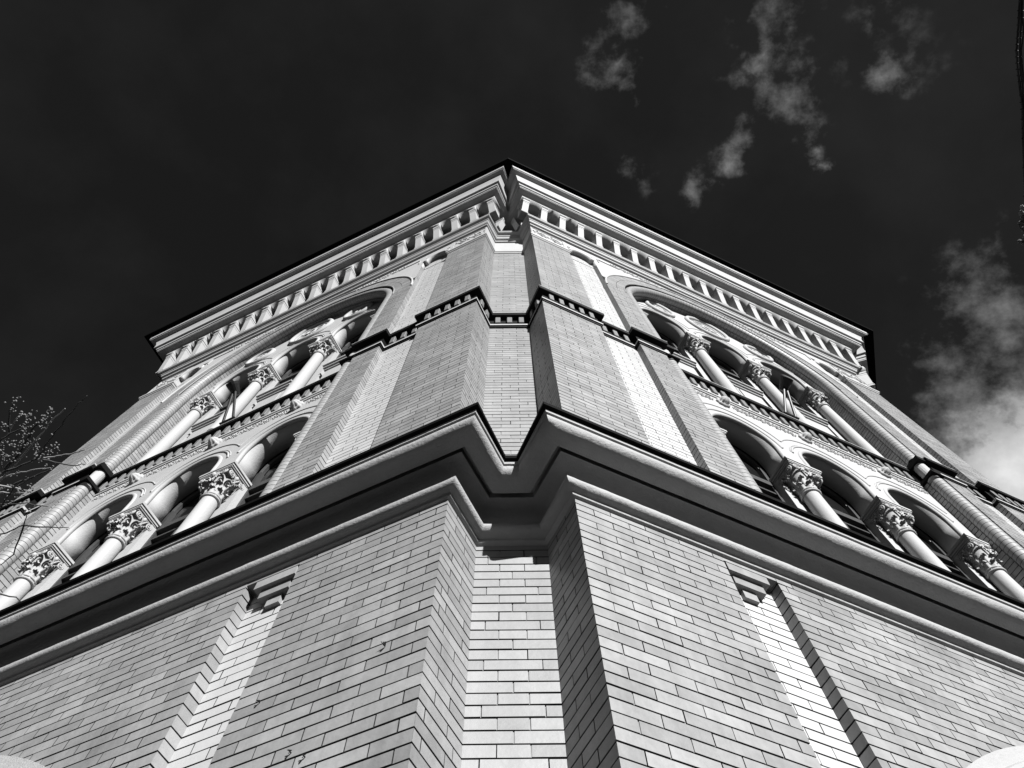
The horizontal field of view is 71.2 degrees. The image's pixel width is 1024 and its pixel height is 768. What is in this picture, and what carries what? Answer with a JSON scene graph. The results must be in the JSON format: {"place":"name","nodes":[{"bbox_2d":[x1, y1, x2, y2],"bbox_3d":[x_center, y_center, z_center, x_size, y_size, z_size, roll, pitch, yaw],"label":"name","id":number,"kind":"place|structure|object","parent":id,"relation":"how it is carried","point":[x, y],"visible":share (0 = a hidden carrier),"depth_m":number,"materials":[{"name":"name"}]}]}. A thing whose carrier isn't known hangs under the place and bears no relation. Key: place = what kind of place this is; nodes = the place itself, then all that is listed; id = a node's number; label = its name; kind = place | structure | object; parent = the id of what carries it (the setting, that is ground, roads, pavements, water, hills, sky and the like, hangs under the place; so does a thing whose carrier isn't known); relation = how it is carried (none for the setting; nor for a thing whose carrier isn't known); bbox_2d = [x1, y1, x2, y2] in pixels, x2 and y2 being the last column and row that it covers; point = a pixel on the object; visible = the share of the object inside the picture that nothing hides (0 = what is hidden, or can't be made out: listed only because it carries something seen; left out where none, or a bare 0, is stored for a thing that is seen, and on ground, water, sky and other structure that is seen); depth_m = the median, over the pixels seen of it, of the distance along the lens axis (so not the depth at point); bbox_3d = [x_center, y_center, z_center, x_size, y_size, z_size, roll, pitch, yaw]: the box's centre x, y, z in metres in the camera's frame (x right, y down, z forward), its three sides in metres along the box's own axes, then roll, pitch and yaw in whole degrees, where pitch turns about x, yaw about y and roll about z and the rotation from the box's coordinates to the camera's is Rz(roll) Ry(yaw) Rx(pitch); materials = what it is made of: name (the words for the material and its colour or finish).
{"place":"outdoors","nodes":[
{"label":"outdoors","id":0,"kind":"place"},
{"bbox_2d":[0,396,86,601],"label":"bare tree","id":1,"kind":"object","parent":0,"point":[14,459],"visible":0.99,"depth_m":7.40,"materials":[{"name":"grey plant"}]},
{"bbox_2d":[0,158,1023,767],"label":"brick tower","id":2,"kind":"structure","parent":0,"point":[512,462],"depth_m":4.92,"materials":[{"name":"brick"}]},
{"bbox_2d":[50,532,109,587],"bbox_3d":[-5.024,2.519,7.668,0.910,3.915,0.083,-24,-70,9],"label":"window","id":3,"kind":"structure","parent":2,"relation":"in","point":[85,556],"depth_m":8.80,"materials":[{"name":"black glass"}]},
{"bbox_2d":[141,489,203,548],"bbox_3d":[-3.858,2.009,7.477,0.910,3.915,0.083,-24,-70,9],"label":"window","id":4,"kind":"structure","parent":2,"relation":"in","point":[176,517],"depth_m":8.73,"materials":[{"name":"black glass"}]},
{"bbox_2d":[219,380,239,424],"bbox_3d":[-4.181,0.244,10.613,0.260,0.800,0.423,-24,-70,9],"label":"floodlight","id":5,"kind":"object","parent":2,"relation":"on","point":[233,387],"visible":0.98,"depth_m":10.69,"materials":[{"name":"black metal"}]},
{"bbox_2d":[214,387,246,414],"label":"window","id":6,"kind":"structure","parent":2,"relation":"in","point":[224,405],"depth_m":13.33,"materials":[{"name":"black glass"}]},
{"bbox_2d":[235,449,288,507],"bbox_3d":[-2.691,1.499,7.285,0.910,3.915,0.083,-24,-70,9],"label":"window","id":7,"kind":"structure","parent":2,"relation":"in","point":[261,479],"depth_m":8.58,"materials":[{"name":"black glass"}]},
{"bbox_2d":[275,357,310,386],"bbox_3d":[-3.888,0.196,12.120,0.910,3.785,0.083,-24,-70,9],"label":"window","id":8,"kind":"structure","parent":2,"relation":"in","point":[292,373],"depth_m":13.53,"materials":[{"name":"black glass"}]},
{"bbox_2d":[336,333,362,358],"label":"window","id":9,"kind":"structure","parent":2,"relation":"in","point":[349,344],"depth_m":13.41,"materials":[{"name":"black glass"}]},
{"bbox_2d":[656,331,682,355],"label":"window","id":10,"kind":"structure","parent":2,"relation":"in","point":[670,343],"depth_m":13.42,"materials":[{"name":"black glass"}]},
{"bbox_2d":[708,354,744,383],"bbox_3d":[3.819,0.136,12.147,0.910,3.785,0.083,23,-71,-9],"label":"window","id":11,"kind":"structure","parent":2,"relation":"in","point":[727,370],"depth_m":13.56,"materials":[{"name":"black glass"}]},
{"bbox_2d":[731,445,784,501],"bbox_3d":[2.677,1.457,7.304,0.910,3.915,0.083,23,-71,-9],"label":"window","id":12,"kind":"structure","parent":2,"relation":"in","point":[759,475],"depth_m":8.60,"materials":[{"name":"black glass"}]},
{"bbox_2d":[772,383,805,410],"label":"window","id":13,"kind":"structure","parent":2,"relation":"in","point":[794,401],"depth_m":13.48,"materials":[{"name":"black glass"}]},
{"bbox_2d":[779,376,799,419],"bbox_3d":[4.105,0.172,10.639,0.260,0.800,0.423,23,-71,-9],"label":"floodlight","id":14,"kind":"object","parent":2,"relation":"on","point":[785,383],"visible":0.97,"depth_m":10.72,"materials":[{"name":"black metal"}]},
{"bbox_2d":[817,485,879,541],"bbox_3d":[3.850,1.949,7.504,0.910,3.915,0.083,23,-71,-9],"label":"window","id":15,"kind":"structure","parent":2,"relation":"in","point":[846,513],"depth_m":8.76,"materials":[{"name":"black glass"}]},
{"bbox_2d":[911,526,970,579],"bbox_3d":[5.023,2.441,7.704,0.910,3.915,0.083,23,-71,-9],"label":"window","id":16,"kind":"structure","parent":2,"relation":"in","point":[934,547],"depth_m":8.90,"materials":[{"name":"black glass"}]},
{"bbox_2d":[0,0,1023,506],"label":"sky","id":17,"kind":"structure","parent":0,"point":[160,160],"materials":[{"name":"black"}]},
{"bbox_2d":[1015,0,1023,196],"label":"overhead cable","id":18,"kind":"object","parent":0,"point":[1020,23],"visible":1,"depth_m":2.20,"materials":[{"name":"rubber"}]},
{"bbox_2d":[1017,205,1023,245],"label":"bare tree","id":19,"kind":"object","parent":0,"point":[1021,222],"visible":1,"depth_m":7.42,"materials":[{"name":"grey plant"}]}
]}

